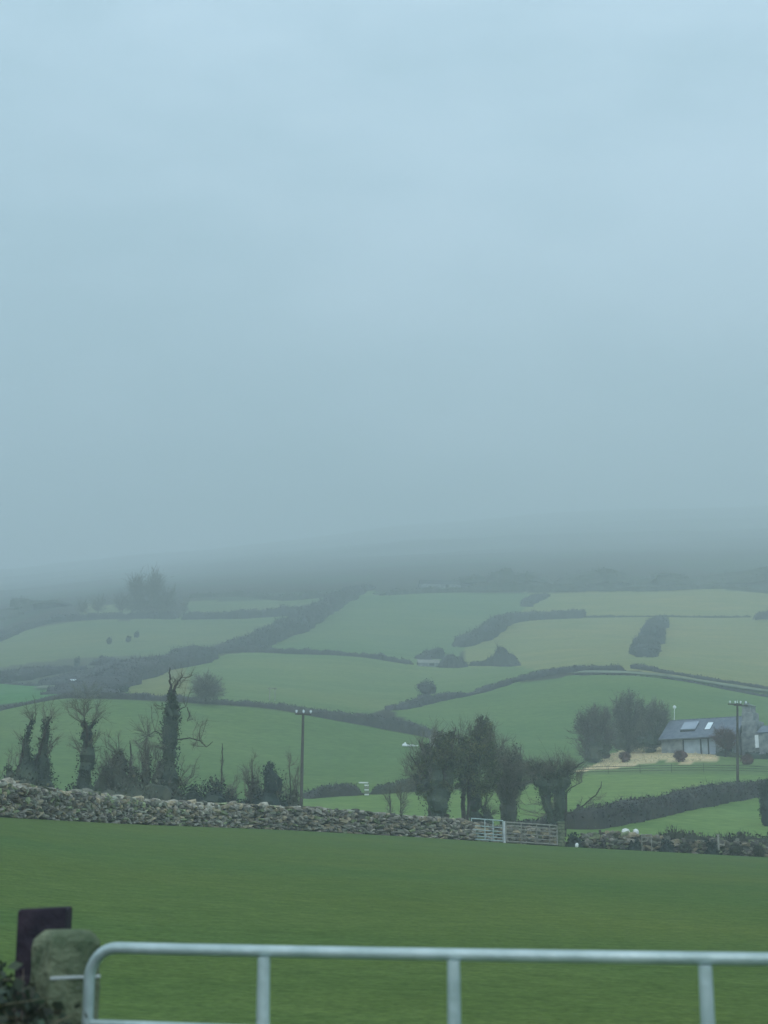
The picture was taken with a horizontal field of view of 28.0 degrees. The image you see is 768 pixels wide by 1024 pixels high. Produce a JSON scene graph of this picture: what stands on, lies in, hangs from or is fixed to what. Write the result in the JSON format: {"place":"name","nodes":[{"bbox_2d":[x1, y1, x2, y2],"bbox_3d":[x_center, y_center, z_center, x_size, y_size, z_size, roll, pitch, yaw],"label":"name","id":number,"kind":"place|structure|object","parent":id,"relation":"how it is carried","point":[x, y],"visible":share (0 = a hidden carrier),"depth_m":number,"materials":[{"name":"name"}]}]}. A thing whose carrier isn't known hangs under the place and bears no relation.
{"place":"outdoors","nodes":[
{"label":"outdoors","id":0,"kind":"place"},
{"bbox_2d":[34,685,54,687],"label":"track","id":1,"kind":"structure","parent":0,"point":[44,686],"depth_m":303.09,"materials":[{"name":"grey"}]},
{"bbox_2d":[0,505,767,841],"bbox_3d":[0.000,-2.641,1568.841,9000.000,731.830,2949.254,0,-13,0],"label":"hillside","id":2,"kind":"structure","parent":0,"point":[536,715],"depth_m":427.88,"materials":[{"name":"green plant"}]},
{"bbox_2d":[0,765,57,788],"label":"scrub","id":3,"kind":"object","parent":2,"relation":"on","point":[22,780],"visible":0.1,"depth_m":70.77,"materials":[{"name":"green plant"}]},
{"bbox_2d":[3,694,65,787],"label":"tree","id":4,"kind":"object","parent":2,"relation":"on","point":[41,761],"visible":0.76,"depth_m":83.10,"materials":[{"name":"green plant"}]},
{"bbox_2d":[0,595,74,619],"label":"plantation","id":5,"kind":"object","parent":2,"relation":"on","point":[20,605],"visible":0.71,"depth_m":636.64,"materials":[{"name":"green plant"}]},
{"bbox_2d":[0,664,86,683],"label":"thicket","id":6,"kind":"object","parent":2,"relation":"on","point":[23,673],"visible":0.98,"depth_m":343.18,"materials":[{"name":"green plant"}]},
{"bbox_2d":[2,660,125,685],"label":"thicket","id":7,"kind":"object","parent":2,"relation":"on","point":[67,676],"visible":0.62,"depth_m":332.44,"materials":[{"name":"green plant"}]},
{"bbox_2d":[74,655,79,665],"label":"bush","id":8,"kind":"object","parent":2,"relation":"on","point":[76,662],"visible":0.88,"depth_m":380.98,"materials":[{"name":"green plant"}]},
{"bbox_2d":[74,595,90,614],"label":"tree","id":9,"kind":"object","parent":2,"relation":"on","point":[81,605],"visible":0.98,"depth_m":550.43,"materials":[{"name":"green plant"}]},
{"bbox_2d":[53,680,115,790],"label":"tree","id":10,"kind":"object","parent":2,"relation":"on","point":[86,755],"visible":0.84,"depth_m":85.18,"materials":[{"name":"green plant"}]},
{"bbox_2d":[69,679,106,698],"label":"tree","id":11,"kind":"object","parent":2,"relation":"on","point":[89,689],"visible":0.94,"depth_m":224.05,"materials":[{"name":"green plant"}]},
{"bbox_2d":[0,611,178,641],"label":"hedge","id":12,"kind":"object","parent":2,"relation":"on","point":[13,631],"visible":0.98,"depth_m":540.01,"materials":[{"name":"green plant"}]},
{"bbox_2d":[88,594,107,613],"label":"tree","id":13,"kind":"object","parent":2,"relation":"on","point":[97,607],"visible":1,"depth_m":549.69,"materials":[{"name":"green plant"}]},
{"bbox_2d":[89,655,122,665],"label":"thicket","id":14,"kind":"object","parent":2,"relation":"on","point":[98,661],"visible":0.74,"depth_m":381.59,"materials":[{"name":"green plant"}]},
{"bbox_2d":[91,729,144,791],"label":"tree","id":15,"kind":"object","parent":2,"relation":"on","point":[116,769],"visible":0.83,"depth_m":86.64,"materials":[{"name":"green plant"}]},
{"bbox_2d":[108,587,128,612],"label":"tree","id":16,"kind":"object","parent":2,"relation":"on","point":[117,601],"visible":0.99,"depth_m":550.87,"materials":[{"name":"green plant"}]},
{"bbox_2d":[40,643,218,694],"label":"thicket","id":17,"kind":"object","parent":2,"relation":"on","point":[130,672],"visible":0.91,"depth_m":316.35,"materials":[{"name":"green plant"}]},
{"bbox_2d":[125,743,136,771],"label":"dead tree","id":18,"kind":"object","parent":2,"relation":"on","point":[131,755],"visible":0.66,"depth_m":88.07,"materials":[{"name":"brown wood"}]},
{"bbox_2d":[118,564,148,612],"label":"tree","id":19,"kind":"object","parent":2,"relation":"on","point":[136,592],"visible":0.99,"depth_m":549.74,"materials":[{"name":"green plant"}]},
{"bbox_2d":[98,772,187,800],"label":"scrub","id":20,"kind":"object","parent":2,"relation":"on","point":[146,790],"visible":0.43,"depth_m":83.65,"materials":[{"name":"green plant"}]},
{"bbox_2d":[128,728,166,787],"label":"tree","id":21,"kind":"object","parent":2,"relation":"on","point":[159,770],"visible":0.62,"depth_m":88.91,"materials":[{"name":"green plant"}]},
{"bbox_2d":[137,562,173,612],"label":"tree","id":22,"kind":"object","parent":2,"relation":"on","point":[151,592],"visible":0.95,"depth_m":548.47,"materials":[{"name":"green plant"}]},
{"bbox_2d":[153,582,181,612],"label":"tree","id":23,"kind":"object","parent":2,"relation":"on","point":[168,606],"visible":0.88,"depth_m":545.32,"materials":[{"name":"green plant"}]},
{"bbox_2d":[128,664,219,799],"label":"tree","id":24,"kind":"object","parent":2,"relation":"on","point":[169,730],"visible":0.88,"depth_m":91.25,"materials":[{"name":"green plant"}]},
{"bbox_2d":[178,597,189,613],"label":"tree","id":25,"kind":"object","parent":2,"relation":"on","point":[182,608],"visible":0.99,"depth_m":539.63,"materials":[{"name":"green plant"}]},
{"bbox_2d":[183,667,228,703],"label":"tree","id":26,"kind":"object","parent":2,"relation":"on","point":[206,689],"visible":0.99,"depth_m":221.67,"materials":[{"name":"green plant"}]},
{"bbox_2d":[178,773,251,803],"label":"shrub","id":27,"kind":"object","parent":2,"relation":"on","point":[214,795],"visible":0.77,"depth_m":90.36,"materials":[{"name":"green plant"}]},
{"bbox_2d":[220,743,224,792],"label":"dead tree","id":28,"kind":"object","parent":2,"relation":"on","point":[222,760],"visible":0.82,"depth_m":93.95,"materials":[{"name":"brown wood"}]},
{"bbox_2d":[0,690,462,738],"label":"hedge","id":29,"kind":"object","parent":2,"relation":"on","point":[390,723],"visible":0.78,"depth_m":224.06,"materials":[{"name":"green plant"}]},
{"bbox_2d":[181,602,311,619],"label":"hedge","id":30,"kind":"object","parent":2,"relation":"on","point":[251,613],"visible":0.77,"depth_m":527.62,"materials":[{"name":"green plant"}]},
{"bbox_2d":[236,748,262,803],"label":"tree","id":31,"kind":"object","parent":2,"relation":"on","point":[253,782],"visible":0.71,"depth_m":91.60,"materials":[{"name":"green plant"}]},
{"bbox_2d":[188,589,340,600],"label":"hedge","id":32,"kind":"object","parent":2,"relation":"on","point":[309,594],"visible":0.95,"depth_m":607.64,"materials":[{"name":"green plant"}]},
{"bbox_2d":[250,760,289,806],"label":"shrub","id":33,"kind":"object","parent":2,"relation":"on","point":[271,792],"visible":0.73,"depth_m":90.41,"materials":[{"name":"green plant"}]},
{"bbox_2d":[283,749,304,805],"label":"tree","id":34,"kind":"object","parent":2,"relation":"on","point":[293,796],"visible":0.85,"depth_m":92.71,"materials":[{"name":"green plant"}]},
{"bbox_2d":[213,584,375,651],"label":"thicket","id":35,"kind":"object","parent":2,"relation":"on","point":[304,620],"visible":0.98,"depth_m":466.22,"materials":[{"name":"green plant"}]},
{"bbox_2d":[295,709,311,805],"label":"utility pole","id":36,"kind":"object","parent":2,"relation":"on","point":[302,756],"visible":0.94,"depth_m":126.79,"materials":[{"name":"wood"}]},
{"bbox_2d":[218,642,413,664],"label":"hedge","id":37,"kind":"object","parent":2,"relation":"on","point":[250,648],"visible":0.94,"depth_m":381.54,"materials":[{"name":"green plant"}]},
{"bbox_2d":[303,779,363,798],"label":"hedge","id":38,"kind":"object","parent":2,"relation":"on","point":[335,790],"visible":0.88,"depth_m":147.03,"materials":[{"name":"green plant"}]},
{"bbox_2d":[359,782,368,795],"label":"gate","id":39,"kind":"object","parent":2,"relation":"on","point":[366,787],"visible":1,"depth_m":146.48,"materials":[{"name":"grey metal"}]},
{"bbox_2d":[367,777,417,794],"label":"hedge","id":40,"kind":"object","parent":2,"relation":"on","point":[380,788],"visible":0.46,"depth_m":147.80,"materials":[{"name":"green plant"}]},
{"bbox_2d":[377,779,411,813],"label":"tree","id":41,"kind":"object","parent":2,"relation":"on","point":[402,796],"visible":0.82,"depth_m":102.27,"materials":[{"name":"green plant"}]},
{"bbox_2d":[414,678,435,693],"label":"bush","id":42,"kind":"object","parent":2,"relation":"on","point":[424,687],"visible":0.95,"depth_m":294.44,"materials":[{"name":"green plant"}]},
{"bbox_2d":[417,659,439,666],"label":"shed","id":43,"kind":"structure","parent":2,"relation":"on","point":[430,663],"depth_m":373.96,"materials":[{"name":"stone"}]},
{"bbox_2d":[414,645,445,659],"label":"thicket","id":44,"kind":"object","parent":2,"relation":"on","point":[435,653],"visible":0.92,"depth_m":402.51,"materials":[{"name":"green plant"}]},
{"bbox_2d":[396,716,466,816],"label":"tree","id":45,"kind":"object","parent":2,"relation":"on","point":[433,780],"visible":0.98,"depth_m":104.41,"materials":[{"name":"green plant"}]},
{"bbox_2d":[384,679,512,710],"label":"hedge","id":46,"kind":"object","parent":2,"relation":"on","point":[423,700],"visible":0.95,"depth_m":278.22,"materials":[{"name":"green plant"}]},
{"bbox_2d":[437,652,467,667],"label":"thicket","id":47,"kind":"object","parent":2,"relation":"on","point":[450,661],"visible":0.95,"depth_m":373.24,"materials":[{"name":"green plant"}]},
{"bbox_2d":[441,707,511,820],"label":"tree","id":48,"kind":"object","parent":2,"relation":"on","point":[476,748],"visible":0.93,"depth_m":106.53,"materials":[{"name":"green plant"}]},
{"bbox_2d":[465,791,506,823],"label":"tree","id":49,"kind":"object","parent":2,"relation":"on","point":[475,807],"visible":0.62,"depth_m":107.83,"materials":[{"name":"green plant"}]},
{"bbox_2d":[468,644,520,666],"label":"thicket","id":50,"kind":"object","parent":2,"relation":"on","point":[502,657],"visible":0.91,"depth_m":376.88,"materials":[{"name":"green plant"}]},
{"bbox_2d":[452,567,554,583],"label":"plantation","id":51,"kind":"object","parent":2,"relation":"on","point":[509,573],"visible":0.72,"depth_m":671.08,"materials":[{"name":"green plant"}]},
{"bbox_2d":[491,732,530,825],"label":"tree","id":52,"kind":"object","parent":2,"relation":"on","point":[505,790],"visible":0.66,"depth_m":110.00,"materials":[{"name":"green plant"}]},
{"bbox_2d":[452,608,585,646],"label":"thicket","id":53,"kind":"object","parent":2,"relation":"on","point":[491,628],"visible":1,"depth_m":491.17,"materials":[{"name":"green plant"}]},
{"bbox_2d":[520,593,550,606],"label":"thicket","id":54,"kind":"object","parent":2,"relation":"on","point":[530,600],"visible":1,"depth_m":583.29,"materials":[{"name":"green plant"}]},
{"bbox_2d":[507,739,606,836],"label":"tree","id":55,"kind":"object","parent":2,"relation":"on","point":[553,781],"visible":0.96,"depth_m":108.20,"materials":[{"name":"green plant"}]},
{"bbox_2d":[505,663,625,682],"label":"hedge","id":56,"kind":"object","parent":2,"relation":"on","point":[549,672],"visible":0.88,"depth_m":309.92,"materials":[{"name":"green plant"}]},
{"bbox_2d":[373,576,767,595],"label":"hedge","id":57,"kind":"object","parent":2,"relation":"on","point":[501,584],"visible":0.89,"depth_m":627.13,"materials":[{"name":"green plant"}]},
{"bbox_2d":[565,702,619,762],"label":"tree","id":58,"kind":"object","parent":2,"relation":"on","point":[596,742],"visible":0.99,"depth_m":186.14,"materials":[{"name":"green plant"}]},
{"bbox_2d":[554,567,633,585],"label":"plantation","id":59,"kind":"object","parent":2,"relation":"on","point":[606,575],"visible":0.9,"depth_m":656.36,"materials":[{"name":"green plant"}]},
{"bbox_2d":[607,688,645,753],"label":"tree","id":60,"kind":"object","parent":2,"relation":"on","point":[624,738],"visible":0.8,"depth_m":194.39,"materials":[{"name":"green plant"}]},
{"bbox_2d":[516,777,766,829],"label":"hedge","id":61,"kind":"object","parent":2,"relation":"on","point":[622,812],"visible":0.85,"depth_m":122.42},
{"bbox_2d":[628,613,670,657],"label":"copse","id":62,"kind":"object","parent":2,"relation":"on","point":[649,640],"visible":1,"depth_m":414.99,"materials":[{"name":"green plant"}]},
{"bbox_2d":[645,749,655,752],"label":"shrub","id":63,"kind":"object","parent":2,"relation":"on","point":[649,751],"visible":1,"depth_m":190.64,"materials":[{"name":"green plant"}]},
{"bbox_2d":[628,696,673,752],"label":"tree","id":64,"kind":"object","parent":2,"relation":"on","point":[652,725],"visible":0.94,"depth_m":191.40,"materials":[{"name":"green plant"}]},
{"bbox_2d":[584,614,750,617],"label":"hedge","id":65,"kind":"object","parent":2,"relation":"on","point":[664,615],"visible":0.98,"depth_m":534.36,"materials":[{"name":"green plant"}]},
{"bbox_2d":[625,572,713,584],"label":"plantation","id":66,"kind":"object","parent":2,"relation":"on","point":[673,578],"visible":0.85,"depth_m":657.72,"materials":[{"name":"green plant"}]},
{"bbox_2d":[572,670,767,690],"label":"lane","id":67,"kind":"structure","parent":2,"relation":"on","point":[613,671],"depth_m":297.11,"materials":[{"name":"grey asphalt"}]},
{"bbox_2d":[573,673,767,696],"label":"hedge","id":68,"kind":"object","parent":2,"relation":"on","point":[736,690],"visible":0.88,"depth_m":291.70,"materials":[{"name":"green plant"}]},
{"bbox_2d":[576,763,767,773],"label":"rail fence","id":69,"kind":"object","parent":2,"relation":"on","point":[671,767],"visible":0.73,"depth_m":164.96,"materials":[{"name":"wood"}]},
{"bbox_2d":[673,750,687,761],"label":"shrub","id":70,"kind":"object","parent":2,"relation":"on","point":[678,755],"visible":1,"depth_m":176.74,"materials":[{"name":"plant"}]},
{"bbox_2d":[630,663,767,688],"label":"hedge","id":71,"kind":"object","parent":2,"relation":"on","point":[638,666],"visible":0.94,"depth_m":303.31,"materials":[{"name":"green plant"}]},
{"bbox_2d":[658,702,767,755],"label":"cottage","id":72,"kind":"structure","parent":2,"relation":"on","point":[688,735],"depth_m":186.16,"materials":[{"name":"stone"}]},
{"bbox_2d":[706,722,741,756],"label":"tree","id":73,"kind":"object","parent":2,"relation":"on","point":[723,739],"visible":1,"depth_m":182.37,"materials":[{"name":"green plant"}]},
{"bbox_2d":[715,749,740,756],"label":"shrub","id":74,"kind":"object","parent":2,"relation":"on","point":[729,753],"visible":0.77,"depth_m":182.88,"materials":[{"name":"green plant"}]},
{"bbox_2d":[696,565,767,584],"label":"plantation","id":75,"kind":"object","parent":2,"relation":"on","point":[746,576],"visible":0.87,"depth_m":663.41,"materials":[{"name":"green plant"}]},
{"bbox_2d":[728,700,747,780],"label":"utility pole","id":76,"kind":"object","parent":2,"relation":"on","point":[737,743],"visible":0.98,"depth_m":156.90,"materials":[{"name":"wood"}]},
{"bbox_2d":[740,753,752,764],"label":"shrub","id":77,"kind":"object","parent":2,"relation":"on","point":[747,759],"visible":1,"depth_m":173.61,"materials":[{"name":"green plant"}]},
{"bbox_2d":[743,751,767,758],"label":"hedge","id":78,"kind":"object","parent":2,"relation":"on","point":[757,755],"visible":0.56,"depth_m":180.28,"materials":[{"name":"green plant"}]},
{"bbox_2d":[752,610,767,619],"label":"thicket","id":79,"kind":"object","parent":2,"relation":"on","point":[761,615],"visible":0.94,"depth_m":525.48,"materials":[{"name":"green plant"}]},
{"bbox_2d":[757,777,767,825],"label":"evergreen tree","id":80,"kind":"object","parent":2,"relation":"on","point":[763,802],"visible":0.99,"depth_m":119.66,"materials":[{"name":"green plant"}]},
{"bbox_2d":[0,817,767,1023],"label":"meadow","id":81,"kind":"structure","parent":0,"point":[108,883],"depth_m":26.22,"materials":[{"name":"green plant"}]},
{"bbox_2d":[13,906,71,1013],"bbox_3d":[-1.618,2.688,7.172,0.227,1.650,0.150,0,-13,0],"label":"timber post","id":82,"kind":"object","parent":81,"relation":"on","point":[33,924],"visible":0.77,"depth_m":7.27,"materials":[{"name":"black wood"}]},
{"bbox_2d":[0,960,86,1023],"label":"bramble bush","id":83,"kind":"object","parent":81,"relation":"on","point":[30,1006],"visible":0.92,"depth_m":6.38,"materials":[{"name":"green plant"}]},
{"bbox_2d":[30,929,99,1023],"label":"gate post","id":84,"kind":"object","parent":81,"relation":"on","point":[60,958],"visible":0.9,"depth_m":6.68,"materials":[{"name":"stone"}]},
{"bbox_2d":[82,942,767,1023],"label":"steel gate","id":85,"kind":"structure","parent":84,"relation":"attached to","point":[705,962],"depth_m":6.09,"materials":[{"name":"silver metal"}]},
{"bbox_2d":[0,777,477,840],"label":"dry stone wall","id":86,"kind":"structure","parent":81,"relation":"on","point":[24,800],"depth_m":80.82,"materials":[{"name":"grey stone"}]},
{"bbox_2d":[503,821,505,842],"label":"gate post","id":87,"kind":"object","parent":81,"relation":"on","point":[504,841],"visible":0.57,"depth_m":94.20,"materials":[{"name":"metal"}]},
{"bbox_2d":[471,818,502,841],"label":"field gate","id":88,"kind":"structure","parent":87,"relation":"attached to","point":[484,830],"depth_m":93.70,"materials":[{"name":"metal"}]},
{"bbox_2d":[505,821,557,844],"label":"field gate","id":89,"kind":"structure","parent":87,"relation":"attached to","point":[536,830],"depth_m":94.92,"materials":[{"name":"grey metal"}]},
{"bbox_2d":[472,822,565,845],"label":"dry stone wall","id":90,"kind":"structure","parent":81,"relation":"on","point":[479,828],"depth_m":95.51,"materials":[{"name":"grey stone"}]},
{"bbox_2d":[557,822,565,846],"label":"stone pillar","id":91,"kind":"structure","parent":81,"relation":"on","point":[561,835],"depth_m":95.76,"materials":[{"name":"grey stone"}]},
{"bbox_2d":[564,832,586,847],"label":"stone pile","id":92,"kind":"object","parent":81,"relation":"on","point":[572,840],"visible":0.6,"depth_m":95.84,"materials":[{"name":"grey stone"}]},
{"bbox_2d":[623,837,643,850],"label":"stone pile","id":93,"kind":"object","parent":81,"relation":"on","point":[635,845],"visible":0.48,"depth_m":96.53,"materials":[{"name":"grey stone"}]},
{"bbox_2d":[657,837,677,852],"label":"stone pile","id":94,"kind":"object","parent":81,"relation":"on","point":[667,847],"visible":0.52,"depth_m":97.11,"materials":[{"name":"grey stone"}]},
{"bbox_2d":[579,830,767,856],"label":"dry stone wall","id":95,"kind":"structure","parent":81,"relation":"on","point":[618,840],"depth_m":97.24,"materials":[{"name":"grey stone"}]},
{"bbox_2d":[598,832,606,848],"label":"hedge","id":96,"kind":"object","parent":95,"relation":"attached to","point":[603,843],"visible":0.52,"depth_m":96.12,"materials":[{"name":"green plant"}]},
{"bbox_2d":[658,824,767,855],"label":"hedge","id":97,"kind":"object","parent":95,"relation":"on","point":[674,833],"visible":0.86,"depth_m":98.78,"materials":[{"name":"green plant"}]},
{"bbox_2d":[678,842,691,852],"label":"tussock","id":98,"kind":"object","parent":81,"relation":"on","point":[684,847],"visible":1,"depth_m":97.28,"materials":[{"name":"green plant"}]},
{"bbox_2d":[703,839,722,854],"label":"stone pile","id":99,"kind":"object","parent":81,"relation":"on","point":[712,847],"visible":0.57,"depth_m":97.95,"materials":[{"name":"grey stone"}]},
{"bbox_2d":[716,834,719,849],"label":"marker post","id":100,"kind":"object","parent":81,"relation":"on","point":[718,835],"visible":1,"depth_m":96.42,"materials":[{"name":"grey wood"}]},
{"bbox_2d":[728,842,743,855],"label":"tussock","id":101,"kind":"object","parent":81,"relation":"on","point":[735,849],"visible":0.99,"depth_m":98.15,"materials":[{"name":"green plant"}]},
{"bbox_2d":[752,845,765,856],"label":"tussock","id":102,"kind":"object","parent":81,"relation":"on","point":[758,851],"visible":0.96,"depth_m":98.56,"materials":[{"name":"green plant"}]},
{"bbox_2d":[0,0,767,568],"label":"sky","id":103,"kind":"structure","parent":0,"point":[271,270],"materials":[{"name":"blue"}]},
{"bbox_2d":[418,580,460,587],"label":"barn","id":104,"kind":"structure","parent":0,"point":[438,583],"depth_m":646.67,"materials":[{"name":"stone"}]},
{"bbox_2d":[578,751,715,770],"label":"dead grass bank","id":105,"kind":"structure","parent":0,"point":[612,763],"depth_m":180.74,"materials":[{"name":"plant"}]},
{"bbox_2d":[618,751,630,761],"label":"shrub","id":106,"kind":"object","parent":105,"relation":"on","point":[624,756],"visible":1,"depth_m":181.53,"materials":[{"name":"plant"}]}
]}

